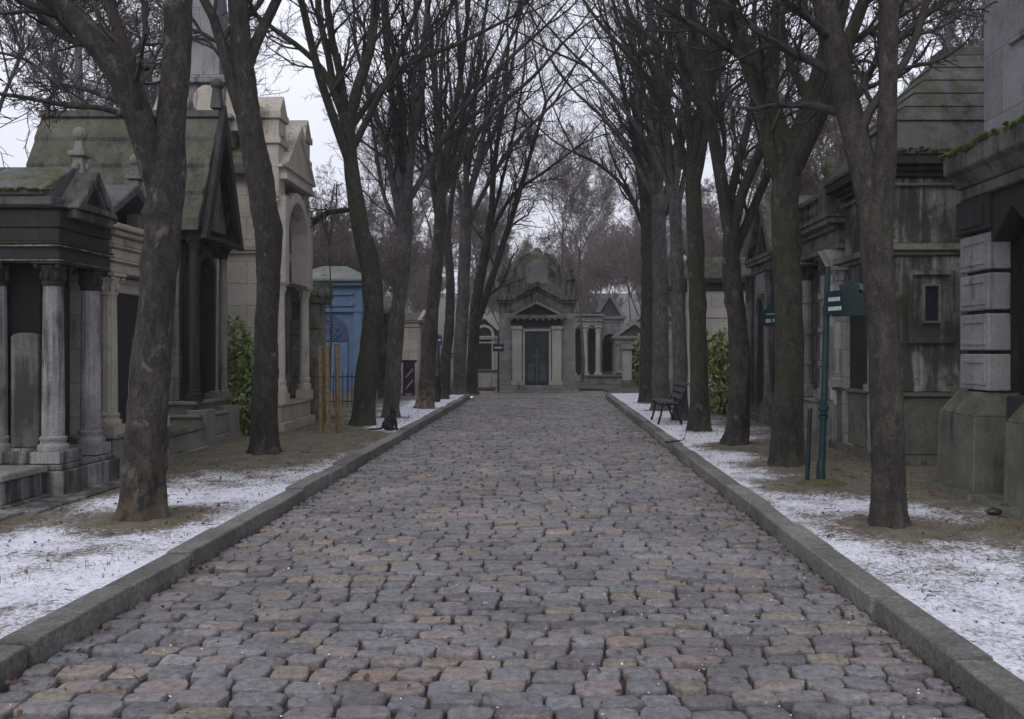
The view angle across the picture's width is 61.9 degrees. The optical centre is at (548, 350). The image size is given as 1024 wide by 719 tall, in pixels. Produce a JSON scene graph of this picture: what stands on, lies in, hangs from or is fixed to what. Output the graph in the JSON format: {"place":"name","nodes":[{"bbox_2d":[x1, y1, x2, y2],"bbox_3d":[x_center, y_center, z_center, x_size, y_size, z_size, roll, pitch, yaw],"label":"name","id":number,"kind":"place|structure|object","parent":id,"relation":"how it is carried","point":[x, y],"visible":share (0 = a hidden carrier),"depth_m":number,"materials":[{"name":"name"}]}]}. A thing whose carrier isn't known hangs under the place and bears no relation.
{"place":"outdoors","nodes":[
{"label":"outdoors","id":0,"kind":"place"},
{"bbox_2d":[0,393,462,638],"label":"pavement","id":1,"kind":"structure","parent":0,"point":[16,612],"depth_m":7.72,"materials":[{"name":"white snow"}]},
{"bbox_2d":[0,167,119,495],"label":"columned tomb","id":2,"kind":"object","parent":1,"relation":"on","point":[57,224],"visible":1,"depth_m":9.12,"materials":[{"name":"grey stone"}]},
{"bbox_2d":[64,285,69,442],"bbox_3d":[-5.460,0.160,9.500,0.070,1.800,0.400,0,0,0],"label":"door","id":3,"kind":"structure","parent":2,"relation":"in","point":[66,288],"depth_m":9.62,"materials":[{"name":"black metal"}]},
{"bbox_2d":[68,127,172,474],"bbox_3d":[-6.630,-0.545,11.045,2.880,4.250,1.930,0,0,0],"label":"cream tomb","id":4,"kind":"object","parent":1,"relation":"on","point":[119,295],"visible":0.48,"depth_m":10.52,"materials":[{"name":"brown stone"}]},
{"bbox_2d":[117,293,138,423],"bbox_3d":[-5.520,0.150,11.145,0.060,1.780,0.610,0,0,0],"label":"door","id":5,"kind":"structure","parent":4,"relation":"in","point":[127,304],"depth_m":11.04,"materials":[{"name":"black metal"}]},
{"bbox_2d":[26,78,243,444],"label":"gothic chapel","id":6,"kind":"structure","parent":1,"relation":"on","point":[211,232],"depth_m":14.20,"materials":[{"name":"grey stone"}]},
{"bbox_2d":[199,267,203,395],"bbox_3d":[-5.982,-0.365,14.440,0.045,2.367,0.620,0,0,0],"label":"door","id":7,"kind":"structure","parent":6,"relation":"in","point":[201,287],"depth_m":14.65,"materials":[{"name":"black metal"}]},
{"bbox_2d":[152,0,315,431],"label":"spired chapel","id":8,"kind":"structure","parent":1,"relation":"on","point":[289,143],"depth_m":16.45,"materials":[{"name":"beige stone"}]},
{"bbox_2d":[285,192,291,398],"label":"column","id":9,"kind":"structure","parent":8,"relation":"in","point":[288,296],"depth_m":17.61,"materials":[{"name":"brown stone"}]},
{"bbox_2d":[402,360,416,395],"bbox_3d":[-4.750,0.950,29.000,0.520,1.260,0.240,0,0,0],"label":"patterned panel","id":10,"kind":"object","parent":1,"relation":"on","point":[408,376],"visible":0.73,"depth_m":28.98,"materials":[{"name":"purple fabric"}]},
{"bbox_2d":[292,293,670,368],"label":"hill","id":11,"kind":"structure","parent":0,"point":[490,316],"depth_m":153.43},
{"bbox_2d":[388,206,501,358],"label":"bare shrub","id":12,"kind":"object","parent":11,"relation":"on","point":[428,238],"visible":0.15,"depth_m":82.97,"materials":[{"name":"brown plant"}]},
{"bbox_2d":[555,181,624,327],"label":"bare tree","id":13,"kind":"object","parent":11,"relation":"on","point":[594,217],"visible":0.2,"depth_m":108.12,"materials":[{"name":"brown plant"}]},
{"bbox_2d":[541,215,640,307],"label":"bare shrub","id":14,"kind":"object","parent":11,"relation":"on","point":[590,267],"visible":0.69,"depth_m":80.95,"materials":[{"name":"brown plant"}]},
{"bbox_2d":[590,223,707,315],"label":"bare shrub","id":15,"kind":"object","parent":11,"relation":"on","point":[617,263],"visible":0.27,"depth_m":84.95,"materials":[{"name":"brown plant"}]},
{"bbox_2d":[0,0,982,396],"label":"sky","id":16,"kind":"structure","parent":0,"point":[302,83],"materials":[{"name":"white"}]},
{"bbox_2d":[0,395,987,718],"bbox_3d":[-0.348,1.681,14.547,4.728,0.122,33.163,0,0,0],"label":"road","id":17,"kind":"structure","parent":0,"point":[244,583],"depth_m":5.42,"materials":[{"name":"stone"}]},
{"bbox_2d":[0,397,1023,718],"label":"fallen leaves","id":18,"kind":"object","parent":17,"relation":"on","point":[366,677],"depth_m":7.10,"materials":[{"name":"brown plant"}]},
{"bbox_2d":[0,393,1023,680],"bbox_3d":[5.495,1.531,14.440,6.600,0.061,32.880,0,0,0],"label":"pavement","id":19,"kind":"structure","parent":0,"point":[983,606],"depth_m":7.10,"materials":[{"name":"white snow"}]},
{"bbox_2d":[650,380,688,424],"bbox_3d":[2.568,1.101,18.275,0.646,0.888,1.450,0,0,0],"label":"park bench","id":20,"kind":"object","parent":19,"relation":"on","point":[669,402],"visible":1,"depth_m":17.88,"materials":[{"name":"black metal"}]},
{"bbox_2d":[470,389,608,395],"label":"path","id":21,"kind":"structure","parent":0,"point":[582,392],"depth_m":33.05,"materials":[{"name":"grey stone"}]},
{"bbox_2d":[495,248,578,392],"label":"domed mausoleum","id":22,"kind":"structure","parent":21,"relation":"on","point":[537,328],"depth_m":34.03,"materials":[{"name":"grey stone"}]},
{"bbox_2d":[525,331,548,384],"bbox_3d":[-0.470,0.309,34.055,0.940,2.139,0.090,0,0,0],"label":"door","id":23,"kind":"structure","parent":22,"relation":"in","point":[536,342],"depth_m":34.03,"materials":[{"name":"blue metal"}]},
{"bbox_2d":[437,369,672,392],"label":"ground","id":24,"kind":"structure","parent":0,"point":[609,388],"depth_m":37.06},
{"bbox_2d":[0,465,50,509],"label":"sarcophagus","id":25,"kind":"object","parent":24,"relation":"on","point":[20,484],"visible":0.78,"depth_m":8.48,"materials":[{"name":"grey stone"}]},
{"bbox_2d":[0,476,120,520],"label":"border slab","id":26,"kind":"structure","parent":24,"relation":"on","point":[42,505],"depth_m":8.57,"materials":[{"name":"grey stone"}]},
{"bbox_2d":[74,0,82,109],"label":"bare tree","id":27,"kind":"object","parent":24,"relation":"on","point":[78,67],"visible":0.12,"depth_m":22.70,"materials":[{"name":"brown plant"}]},
{"bbox_2d":[0,0,162,112],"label":"bare tree","id":28,"kind":"object","parent":24,"relation":"on","point":[14,72],"visible":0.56,"depth_m":27.00,"materials":[{"name":"brown plant"}]},
{"bbox_2d":[0,0,163,134],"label":"bare tree","id":29,"kind":"object","parent":24,"relation":"on","point":[30,76],"visible":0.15,"depth_m":35.73,"materials":[{"name":"brown plant"}]},
{"bbox_2d":[0,0,163,109],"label":"bare tree","id":30,"kind":"object","parent":24,"relation":"on","point":[52,21],"visible":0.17,"depth_m":33.17,"materials":[{"name":"brown plant"}]},
{"bbox_2d":[13,31,154,109],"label":"bare tree","id":31,"kind":"object","parent":24,"relation":"on","point":[84,98],"visible":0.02,"depth_m":45.66,"materials":[{"name":"brown plant"}]},
{"bbox_2d":[0,0,192,521],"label":"avenue tree","id":32,"kind":"object","parent":24,"relation":"on","point":[159,145],"visible":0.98,"depth_m":7.63,"materials":[{"name":"brown plant"}]},
{"bbox_2d":[44,0,301,109],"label":"bare tree","id":33,"kind":"object","parent":24,"relation":"on","point":[151,96],"visible":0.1,"depth_m":34.45,"materials":[{"name":"brown plant"}]},
{"bbox_2d":[169,423,208,458],"bbox_3d":[-5.870,1.370,12.600,1.080,0.460,1.620,0,0,0],"label":"sarcophagus","id":34,"kind":"object","parent":24,"relation":"on","point":[186,438],"visible":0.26,"depth_m":12.73,"materials":[{"name":"grey stone"}]},
{"bbox_2d":[149,0,291,454],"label":"avenue tree","id":35,"kind":"object","parent":24,"relation":"on","point":[238,69],"visible":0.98,"depth_m":12.36,"materials":[{"name":"brown plant"}]},
{"bbox_2d":[0,394,470,689],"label":"kerb","id":36,"kind":"structure","parent":24,"relation":"on","point":[45,638],"depth_m":5.97,"materials":[{"name":"stone"}]},
{"bbox_2d":[218,315,253,434],"bbox_3d":[-5.592,0.464,15.657,0.922,2.275,0.839,0,0,0],"label":"laurel bush","id":37,"kind":"object","parent":24,"relation":"on","point":[246,382],"visible":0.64,"depth_m":15.51,"materials":[{"name":"green plant"}]},
{"bbox_2d":[292,281,333,421],"bbox_3d":[-5.296,0.039,18.750,1.162,3.122,1.100,0,0,0],"label":"stone stele","id":38,"kind":"object","parent":24,"relation":"on","point":[319,298],"visible":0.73,"depth_m":18.40,"materials":[{"name":"grey stone"}]},
{"bbox_2d":[318,346,323,432],"bbox_3d":[-4.163,0.777,15.600,0.100,1.725,0.094,0,0,0],"label":"wooden stake","id":39,"kind":"object","parent":24,"relation":"on","point":[321,391],"visible":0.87,"depth_m":15.56,"materials":[{"name":"brown wood"}]},
{"bbox_2d":[325,345,330,433],"bbox_3d":[-3.997,0.768,15.450,0.112,1.746,0.094,0,0,0],"label":"wooden stake","id":40,"kind":"object","parent":24,"relation":"on","point":[327,390],"visible":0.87,"depth_m":15.41,"materials":[{"name":"brown wood"}]},
{"bbox_2d":[316,184,345,388],"bbox_3d":[-4.060,-0.734,15.603,0.426,4.669,0.830,0,0,-38],"label":"sapling","id":41,"kind":"object","parent":24,"relation":"on","point":[325,224],"visible":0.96,"depth_m":15.60,"materials":[{"name":"grey plant"}]},
{"bbox_2d":[313,223,355,268],"bbox_3d":[-10.563,-1.887,31.227,6.952,7.191,4.612,0,0,-13],"label":"bare shrub","id":42,"kind":"object","parent":24,"relation":"on","point":[337,248],"visible":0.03,"depth_m":30.26,"materials":[{"name":"brown plant"}]},
{"bbox_2d":[335,344,340,432],"bbox_3d":[-3.891,0.758,15.750,0.124,1.766,0.094,0,0,0],"label":"wooden stake","id":43,"kind":"object","parent":24,"relation":"on","point":[337,400],"visible":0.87,"depth_m":15.71,"materials":[{"name":"brown wood"}]},
{"bbox_2d":[295,266,383,402],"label":"blue chapel","id":44,"kind":"structure","parent":24,"relation":"on","point":[347,309],"depth_m":24.98,"materials":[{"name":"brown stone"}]},
{"bbox_2d":[309,342,347,391],"bbox_3d":[-6.450,0.485,25.000,1.160,1.450,0.040,0,0,0],"label":"door","id":45,"kind":"structure","parent":44,"relation":"in","point":[343,346],"depth_m":24.98,"materials":[{"name":"blue paint"}]},
{"bbox_2d":[309,156,381,260],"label":"bare tree","id":46,"kind":"object","parent":24,"relation":"on","point":[332,173],"visible":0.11,"depth_m":47.51,"materials":[{"name":"brown plant"}]},
{"bbox_2d":[309,197,384,272],"bbox_3d":[-8.786,-2.173,35.068,4.090,7.792,5.066,0,0,-41],"label":"bare shrub","id":47,"kind":"object","parent":24,"relation":"on","point":[354,264],"visible":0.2,"depth_m":34.52,"materials":[{"name":"brown plant"}]},
{"bbox_2d":[111,0,595,425],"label":"avenue tree","id":48,"kind":"object","parent":24,"relation":"on","point":[347,136],"visible":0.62,"depth_m":17.46,"materials":[{"name":"brown plant"}]},
{"bbox_2d":[310,190,421,271],"bbox_3d":[-10.169,-2.722,39.099,5.536,8.910,8.344,0,0,30],"label":"bare shrub","id":49,"kind":"object","parent":24,"relation":"on","point":[343,215],"visible":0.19,"depth_m":38.26,"materials":[{"name":"brown plant"}]},
{"bbox_2d":[377,293,392,397],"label":"stone chapel","id":50,"kind":"structure","parent":24,"relation":"on","point":[387,302],"depth_m":27.70,"materials":[{"name":"stone"}]},
{"bbox_2d":[303,71,494,230],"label":"bare tree","id":51,"kind":"object","parent":24,"relation":"on","point":[373,152],"visible":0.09,"depth_m":47.29,"materials":[{"name":"brown plant"}]},
{"bbox_2d":[320,176,500,292],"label":"bare shrub","id":52,"kind":"object","parent":24,"relation":"on","point":[395,239],"visible":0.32,"depth_m":43.96,"materials":[{"name":"brown plant"}]},
{"bbox_2d":[401,310,425,392],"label":"stone chapel","id":53,"kind":"structure","parent":24,"relation":"on","point":[413,330],"depth_m":32.30,"materials":[{"name":"beige stone"}]},
{"bbox_2d":[387,257,445,312],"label":"bare shrub","id":54,"kind":"object","parent":24,"relation":"on","point":[419,301],"visible":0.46,"depth_m":68.27,"materials":[{"name":"brown plant"}]},
{"bbox_2d":[353,70,516,375],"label":"bare tree","id":55,"kind":"object","parent":24,"relation":"on","point":[382,99],"visible":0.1,"depth_m":52.18,"materials":[{"name":"brown plant"}]},
{"bbox_2d":[300,0,577,417],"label":"avenue tree","id":56,"kind":"object","parent":24,"relation":"on","point":[404,191],"visible":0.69,"depth_m":19.50,"materials":[{"name":"brown plant"}]},
{"bbox_2d":[361,0,551,398],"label":"avenue tree","id":57,"kind":"object","parent":24,"relation":"on","point":[444,366],"visible":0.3,"depth_m":27.08,"materials":[{"name":"grey plant"}]},
{"bbox_2d":[417,255,509,315],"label":"bare shrub","id":58,"kind":"object","parent":24,"relation":"on","point":[474,270],"visible":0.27,"depth_m":68.69,"materials":[{"name":"brown plant"}]},
{"bbox_2d":[420,139,542,266],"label":"bare tree","id":59,"kind":"object","parent":24,"relation":"on","point":[455,217],"visible":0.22,"depth_m":54.28,"materials":[{"name":"brown plant"}]},
{"bbox_2d":[467,314,498,368],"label":"stone chapel","id":60,"kind":"structure","parent":24,"relation":"on","point":[487,355],"depth_m":40.47,"materials":[{"name":"grey stone"}]},
{"bbox_2d":[478,327,491,368],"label":"door","id":61,"kind":"structure","parent":60,"relation":"in","point":[485,349],"depth_m":40.47,"materials":[{"name":"black metal"}]},
{"bbox_2d":[347,0,624,408],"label":"avenue tree","id":62,"kind":"object","parent":24,"relation":"on","point":[425,398],"visible":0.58,"depth_m":22.68,"materials":[{"name":"brown plant"}]},
{"bbox_2d":[478,369,496,386],"bbox_3d":[-2.850,1.230,37.900,1.420,0.740,1.920,0,0,0],"label":"sarcophagus","id":63,"kind":"object","parent":24,"relation":"on","point":[487,377],"visible":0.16,"depth_m":37.00,"materials":[{"name":"stone"}]},
{"bbox_2d":[454,190,558,313],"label":"bare tree","id":64,"kind":"object","parent":24,"relation":"on","point":[510,237],"visible":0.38,"depth_m":51.61,"materials":[{"name":"brown plant"}]},
{"bbox_2d":[415,0,636,394],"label":"avenue tree","id":65,"kind":"object","parent":24,"relation":"on","point":[467,215],"visible":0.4,"depth_m":30.03,"materials":[{"name":"grey plant"}]},
{"bbox_2d":[493,71,630,270],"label":"bare tree","id":66,"kind":"object","parent":24,"relation":"on","point":[533,163],"visible":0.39,"depth_m":48.30,"materials":[{"name":"brown plant"}]},
{"bbox_2d":[447,0,695,393],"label":"avenue tree","id":67,"kind":"object","parent":24,"relation":"on","point":[479,301],"visible":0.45,"depth_m":31.33,"materials":[{"name":"grey plant"}]},
{"bbox_2d":[519,112,635,381],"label":"bare tree","id":68,"kind":"object","parent":24,"relation":"on","point":[576,199],"visible":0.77,"depth_m":43.24,"materials":[{"name":"brown plant"}]},
{"bbox_2d":[575,309,603,380],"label":"column tomb","id":69,"kind":"object","parent":24,"relation":"on","point":[592,340],"depth_m":44.89,"materials":[{"name":"grey stone"}]},
{"bbox_2d":[475,0,733,410],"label":"avenue tree","id":70,"kind":"object","parent":24,"relation":"on","point":[653,181],"visible":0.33,"depth_m":21.87,"materials":[{"name":"grey plant"}]},
{"bbox_2d":[580,277,628,310],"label":"bare shrub","id":71,"kind":"object","parent":24,"relation":"on","point":[592,307],"visible":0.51,"depth_m":74.69,"materials":[{"name":"brown plant"}]},
{"bbox_2d":[447,0,768,402],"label":"avenue tree","id":72,"kind":"object","parent":24,"relation":"on","point":[643,214],"visible":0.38,"depth_m":25.12,"materials":[{"name":"grey plant"}]},
{"bbox_2d":[422,0,795,420],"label":"avenue tree","id":73,"kind":"object","parent":24,"relation":"on","point":[669,169],"visible":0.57,"depth_m":18.92,"materials":[{"name":"grey plant"}]},
{"bbox_2d":[596,293,626,374],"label":"gothic chapel","id":74,"kind":"structure","parent":24,"relation":"on","point":[613,317],"depth_m":46.97,"materials":[{"name":"grey stone"}]},
{"bbox_2d":[595,219,640,308],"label":"bare tree","id":75,"kind":"object","parent":24,"relation":"on","point":[638,235],"visible":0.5,"depth_m":62.64,"materials":[{"name":"brown plant"}]},
{"bbox_2d":[610,320,639,380],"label":"stone chapel","id":76,"kind":"structure","parent":24,"relation":"on","point":[627,335],"depth_m":43.37,"materials":[{"name":"stone"}]},
{"bbox_2d":[620,346,633,386],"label":"stone pier","id":77,"kind":"structure","parent":24,"relation":"on","point":[626,380],"depth_m":37.36,"materials":[{"name":"grey stone"}]},
{"bbox_2d":[578,167,685,242],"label":"bare tree","id":78,"kind":"object","parent":24,"relation":"on","point":[631,209],"visible":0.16,"depth_m":66.65,"materials":[{"name":"brown plant"}]},
{"bbox_2d":[618,236,687,312],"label":"bare shrub","id":79,"kind":"object","parent":24,"relation":"on","point":[633,269],"visible":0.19,"depth_m":54.59,"materials":[{"name":"brown plant"}]},
{"bbox_2d":[573,0,735,292],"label":"avenue tree","id":80,"kind":"object","parent":24,"relation":"on","point":[619,150],"visible":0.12,"depth_m":29.22,"materials":[{"name":"grey plant"}]},
{"bbox_2d":[532,0,862,431],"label":"avenue tree","id":81,"kind":"object","parent":24,"relation":"on","point":[692,157],"visible":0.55,"depth_m":16.18,"materials":[{"name":"brown plant"}]},
{"bbox_2d":[666,197,744,264],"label":"bare tree","id":82,"kind":"object","parent":24,"relation":"on","point":[712,228],"visible":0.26,"depth_m":59.99,"materials":[{"name":"brown plant"}]},
{"bbox_2d":[687,326,729,414],"bbox_3d":[4.432,0.423,20.638,2.202,2.376,1.372,0,0,0],"label":"laurel bush","id":83,"kind":"object","parent":24,"relation":"on","point":[718,368],"visible":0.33,"depth_m":20.39,"materials":[{"name":"green plant"}]},
{"bbox_2d":[668,257,750,400],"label":"pale tomb house","id":84,"kind":"structure","parent":24,"relation":"on","point":[716,316],"depth_m":25.20,"materials":[{"name":"grey stone"}]},
{"bbox_2d":[662,6,861,213],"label":"bare tree","id":85,"kind":"object","parent":24,"relation":"on","point":[779,95],"visible":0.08,"depth_m":44.83,"materials":[{"name":"brown plant"}]},
{"bbox_2d":[617,0,907,445],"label":"avenue tree","id":86,"kind":"object","parent":24,"relation":"on","point":[732,204],"visible":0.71,"depth_m":13.71,"materials":[{"name":"brown plant"}]},
{"bbox_2d":[742,195,818,425],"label":"gabled chapel","id":87,"kind":"structure","parent":24,"relation":"on","point":[759,289],"depth_m":18.41,"materials":[{"name":"stone"}]},
{"bbox_2d":[758,301,762,402],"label":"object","id":88,"kind":"structure","parent":87,"relation":"in","point":[760,328],"depth_m":18.49,"materials":[{"name":"grey stone"}]},
{"bbox_2d":[618,0,957,467],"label":"avenue tree","id":89,"kind":"object","parent":24,"relation":"on","point":[786,153],"visible":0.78,"depth_m":11.23,"materials":[{"name":"brown plant"}]},
{"bbox_2d":[701,93,876,200],"bbox_3d":[7.973,-3.050,24.714,9.224,9.583,6.120,0,0,33],"label":"bare tree","id":90,"kind":"object","parent":24,"relation":"on","point":[807,177],"visible":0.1,"depth_m":24.23,"materials":[{"name":"brown plant"}]},
{"bbox_2d":[713,2,878,191],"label":"bare tree","id":91,"kind":"object","parent":24,"relation":"on","point":[801,99],"visible":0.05,"depth_m":45.13,"materials":[{"name":"brown plant"}]},
{"bbox_2d":[605,392,1023,718],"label":"kerb","id":92,"kind":"structure","parent":24,"relation":"on","point":[986,683],"depth_m":5.25,"materials":[{"name":"stone"}]},
{"bbox_2d":[798,144,844,445],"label":"mausoleum","id":93,"kind":"structure","parent":24,"relation":"on","point":[821,214],"depth_m":14.66,"materials":[{"name":"grey stone"}]},
{"bbox_2d":[795,479,847,486],"bbox_3d":[3.100,1.525,9.680,0.600,0.130,0.396,0,0,0],"label":"moss mound","id":94,"kind":"object","parent":24,"relation":"on","point":[822,483],"visible":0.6,"depth_m":9.57,"materials":[{"name":"green plant"}]},
{"bbox_2d":[805,408,812,479],"bbox_3d":[2.960,1.115,9.720,0.090,0.931,0.057,0,0,0],"label":"short post","id":95,"kind":"object","parent":94,"relation":"on","point":[808,445],"visible":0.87,"depth_m":9.70,"materials":[{"name":"green metal"}]},
{"bbox_2d":[816,266,864,478],"bbox_3d":[3.311,0.300,9.707,0.429,2.522,0.401,0,0,-33],"label":"sign post","id":96,"kind":"object","parent":94,"relation":"on","point":[847,299],"visible":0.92,"depth_m":9.71,"materials":[{"name":"green metal"}]},
{"bbox_2d":[829,316,837,439],"bbox_3d":[4.980,-0.679,13.495,1.040,4.557,0.210,0,0,0],"label":"scrolled stele","id":97,"kind":"object","parent":24,"relation":"on","point":[832,422],"visible":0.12,"depth_m":13.41,"materials":[{"name":"grey stone"}]},
{"bbox_2d":[698,0,998,528],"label":"avenue tree","id":98,"kind":"object","parent":24,"relation":"on","point":[872,174],"visible":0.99,"depth_m":7.38,"materials":[{"name":"brown plant"}]},
{"bbox_2d":[770,0,983,85],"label":"bare tree","id":99,"kind":"object","parent":24,"relation":"on","point":[917,9],"visible":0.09,"depth_m":36.64,"materials":[{"name":"brown plant"}]},
{"bbox_2d":[817,22,983,123],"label":"bare tree","id":100,"kind":"object","parent":24,"relation":"on","point":[912,75],"visible":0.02,"depth_m":41.27,"materials":[{"name":"brown plant"}]},
{"bbox_2d":[823,46,983,465],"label":"stepped roof chapel","id":101,"kind":"structure","parent":24,"relation":"on","point":[940,113],"depth_m":11.52,"materials":[{"name":"grey stone"}]},
{"bbox_2d":[850,289,866,388],"bbox_3d":[4.574,0.235,12.450,0.048,2.350,0.900,0,0,0],"label":"door","id":102,"kind":"structure","parent":101,"relation":"in","point":[858,337],"depth_m":12.53,"materials":[{"name":"black metal"}]},
{"bbox_2d":[922,284,941,323],"bbox_3d":[5.150,-0.630,11.475,0.260,0.540,0.050,0,0,0],"label":"window","id":103,"kind":"structure","parent":101,"relation":"in","point":[931,293],"depth_m":11.49,"materials":[{"name":"stone"}]},
{"bbox_2d":[898,0,983,84],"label":"bare tree","id":104,"kind":"object","parent":24,"relation":"on","point":[972,40],"visible":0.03,"depth_m":29.40,"materials":[{"name":"brown plant"}]},
{"bbox_2d":[926,0,1023,520],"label":"mausoleum","id":105,"kind":"structure","parent":24,"relation":"on","point":[981,442],"depth_m":8.87,"materials":[{"name":"grey stone"}]},
{"bbox_2d":[1020,225,1023,394],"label":"door","id":106,"kind":"structure","parent":105,"relation":"in","point":[1022,229],"depth_m":8.75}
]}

